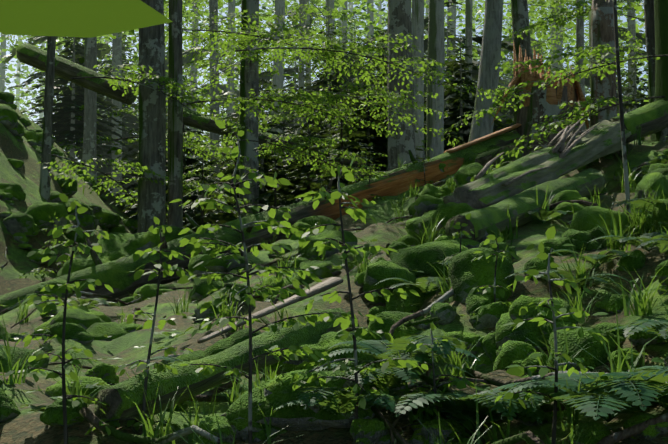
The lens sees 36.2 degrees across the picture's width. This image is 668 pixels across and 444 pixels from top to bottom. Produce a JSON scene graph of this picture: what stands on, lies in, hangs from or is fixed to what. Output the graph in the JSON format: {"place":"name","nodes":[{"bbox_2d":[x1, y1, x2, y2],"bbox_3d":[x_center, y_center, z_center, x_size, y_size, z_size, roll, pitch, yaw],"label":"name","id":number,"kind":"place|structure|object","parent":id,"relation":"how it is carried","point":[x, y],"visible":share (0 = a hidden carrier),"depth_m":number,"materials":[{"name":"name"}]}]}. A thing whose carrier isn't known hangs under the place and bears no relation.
{"place":"outdoors","nodes":[
{"label":"outdoors","id":0,"kind":"place"},
{"bbox_2d":[0,0,172,37],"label":"leaf","id":1,"kind":"object","parent":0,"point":[79,18],"visible":1,"depth_m":0.46,"materials":[{"name":"green plant"}]},
{"bbox_2d":[0,0,647,163],"label":"sky","id":2,"kind":"structure","parent":0,"point":[623,17],"materials":[{"name":"white"}]},
{"bbox_2d":[0,102,667,443],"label":"terrain","id":3,"kind":"structure","parent":0,"point":[23,427],"depth_m":7.54,"materials":[{"name":"green plant"}]},
{"bbox_2d":[16,43,136,104],"bbox_3d":[-6.488,-3.718,25.588,4.162,0.533,0.553,24,9,32],"label":"leaning trunk","id":4,"kind":"object","parent":3,"relation":"on","point":[36,57],"visible":0.85,"depth_m":25.31,"materials":[{"name":"green plant"}]},
{"bbox_2d":[94,308,350,431],"bbox_3d":[-0.458,0.686,5.203,0.192,0.212,2.001,-3,5,30],"label":"rotten log","id":5,"kind":"object","parent":3,"relation":"on","point":[121,406],"visible":0.79,"depth_m":4.75,"materials":[{"name":"green plant"}]},
{"bbox_2d":[0,131,521,311],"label":"fallen trunk","id":6,"kind":"object","parent":3,"relation":"on","point":[118,278],"visible":0.42,"depth_m":15.62,"materials":[{"name":"brown wood"}]},
{"bbox_2d":[85,150,416,265],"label":"trunk branch stubs","id":7,"kind":"object","parent":6,"relation":"on","point":[95,258],"visible":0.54,"depth_m":15.87,"materials":[{"name":"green plant"}]},
{"bbox_2d":[444,123,521,153],"bbox_3d":[2.899,-1.577,18.324,2.219,0.092,0.260,-22,7,-28],"label":"split plank","id":8,"kind":"object","parent":6,"relation":"on","point":[479,140],"visible":0.73,"depth_m":18.09,"materials":[{"name":"brown wood"}]},
{"bbox_2d":[197,277,343,343],"bbox_3d":[-0.413,0.589,6.849,1.153,0.058,0.139,-22,9,-33],"label":"fallen branch","id":9,"kind":"object","parent":3,"relation":"on","point":[327,284],"visible":0.92,"depth_m":6.89,"materials":[{"name":"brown wood"}]},
{"bbox_2d":[183,108,366,171],"bbox_3d":[-2.010,-2.322,28.347,7.192,0.479,0.502,18,8,37],"label":"leaning trunk","id":10,"kind":"object","parent":3,"relation":"on","point":[202,122],"visible":0.4,"depth_m":28.86,"materials":[{"name":"green plant"}]},
{"bbox_2d":[0,0,617,201],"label":"tree trunks","id":11,"kind":"object","parent":3,"relation":"on","point":[2,74],"visible":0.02,"depth_m":77.78,"materials":[{"name":"grey plant"}]},
{"bbox_2d":[0,0,667,219],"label":"beech bough","id":12,"kind":"object","parent":11,"relation":"attached to","point":[537,26],"depth_m":18.59,"materials":[{"name":"green plant"}]},
{"bbox_2d":[0,0,648,220],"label":"background foliage","id":13,"kind":"object","parent":3,"relation":"on","point":[364,16],"visible":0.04,"depth_m":53.09,"materials":[{"name":"green plant"}]},
{"bbox_2d":[3,0,648,232],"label":"fir","id":14,"kind":"object","parent":3,"relation":"on","point":[296,172],"depth_m":35.52,"materials":[{"name":"green plant"}]},
{"bbox_2d":[0,92,667,443],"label":"mossy rocks","id":15,"kind":"object","parent":3,"relation":"on","point":[464,274],"visible":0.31,"depth_m":6.44,"materials":[{"name":"green plant"}]},
{"bbox_2d":[0,128,667,443],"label":"grass tufts","id":16,"kind":"object","parent":3,"relation":"on","point":[640,305],"visible":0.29,"depth_m":5.24,"materials":[{"name":"green plant"}]},
{"bbox_2d":[0,137,667,443],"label":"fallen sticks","id":17,"kind":"object","parent":3,"relation":"on","point":[93,419],"visible":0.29,"depth_m":4.46,"materials":[{"name":"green wood"}]},
{"bbox_2d":[0,136,667,443],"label":"herb leaves","id":18,"kind":"object","parent":3,"relation":"on","point":[40,408],"visible":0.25,"depth_m":6.63,"materials":[{"name":"green plant"}]},
{"bbox_2d":[4,0,667,443],"bbox_3d":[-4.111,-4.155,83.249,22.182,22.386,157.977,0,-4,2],"label":"beech sapling","id":19,"kind":"object","parent":3,"relation":"on","point":[273,225],"depth_m":4.13,"materials":[{"name":"green plant"}]},
{"bbox_2d":[39,0,667,232],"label":"tree trunks","id":20,"kind":"object","parent":3,"relation":"on","point":[152,148],"visible":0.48,"depth_m":18.17,"materials":[{"name":"grey plant"}]},
{"bbox_2d":[55,155,667,429],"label":"ferns","id":21,"kind":"object","parent":3,"relation":"on","point":[646,386],"visible":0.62,"depth_m":4.09,"materials":[{"name":"green plant"}]},
{"bbox_2d":[111,0,636,223],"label":"tree trunks","id":22,"kind":"object","parent":3,"relation":"on","point":[249,77],"visible":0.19,"depth_m":33.48,"materials":[{"name":"grey plant"}]},
{"bbox_2d":[227,0,562,199],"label":"tree trunks","id":23,"kind":"object","parent":3,"relation":"on","point":[488,75],"visible":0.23,"depth_m":29.13,"materials":[{"name":"grey plant"}]},
{"bbox_2d":[475,145,522,169],"bbox_3d":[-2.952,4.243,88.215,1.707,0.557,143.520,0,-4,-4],"label":"mossy rock","id":24,"kind":"object","parent":3,"relation":"on","point":[482,158],"depth_m":16.98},
{"bbox_2d":[445,168,605,240],"bbox_3d":[1.981,-0.197,9.822,0.333,0.319,4.394,-2,6,27],"label":"mossy log","id":25,"kind":"object","parent":3,"relation":"on","point":[479,222],"visible":0.69,"depth_m":9.05,"materials":[{"name":"green plant"}]},
{"bbox_2d":[443,120,631,208],"bbox_3d":[2.605,-0.695,11.861,0.592,0.484,6.627,-2,9,26],"label":"fallen log","id":26,"kind":"object","parent":3,"relation":"on","point":[602,139],"visible":0.75,"depth_m":10.60,"materials":[{"name":"grey wood"}]},
{"bbox_2d":[474,115,602,186],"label":"branches","id":27,"kind":"object","parent":26,"relation":"attached to","point":[568,134],"visible":0.9,"depth_m":11.71,"materials":[{"name":"grey wood"}]},
{"bbox_2d":[513,86,581,155],"bbox_3d":[3.937,-1.607,18.771,1.952,1.633,1.855,2,-5,-28],"label":"broken stump","id":28,"kind":"object","parent":3,"relation":"on","point":[527,117],"visible":0.23,"depth_m":18.29,"materials":[{"name":"grey wood"}]},
{"bbox_2d":[490,40,591,128],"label":"stump splinters","id":29,"kind":"object","parent":28,"relation":"on","point":[552,98],"visible":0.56,"depth_m":18.52,"materials":[{"name":"brown wood"}]},
{"bbox_2d":[589,7,616,126],"bbox_3d":[5.032,-2.337,19.041,0.901,3.311,0.863,-2,-5,29],"label":"trunk","id":30,"kind":"object","parent":3,"relation":"on","point":[601,26],"visible":0.29,"depth_m":18.92,"materials":[{"name":"grey wood"}]},
{"bbox_2d":[591,0,612,8],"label":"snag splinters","id":31,"kind":"object","parent":30,"relation":"on","point":[601,3],"visible":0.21,"depth_m":19.04,"materials":[{"name":"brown wood"}]},
{"bbox_2d":[609,100,667,143],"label":"fallen trunk","id":32,"kind":"object","parent":3,"relation":"on","point":[650,117],"visible":0.85,"depth_m":14.90,"materials":[{"name":"green plant"}]}
]}

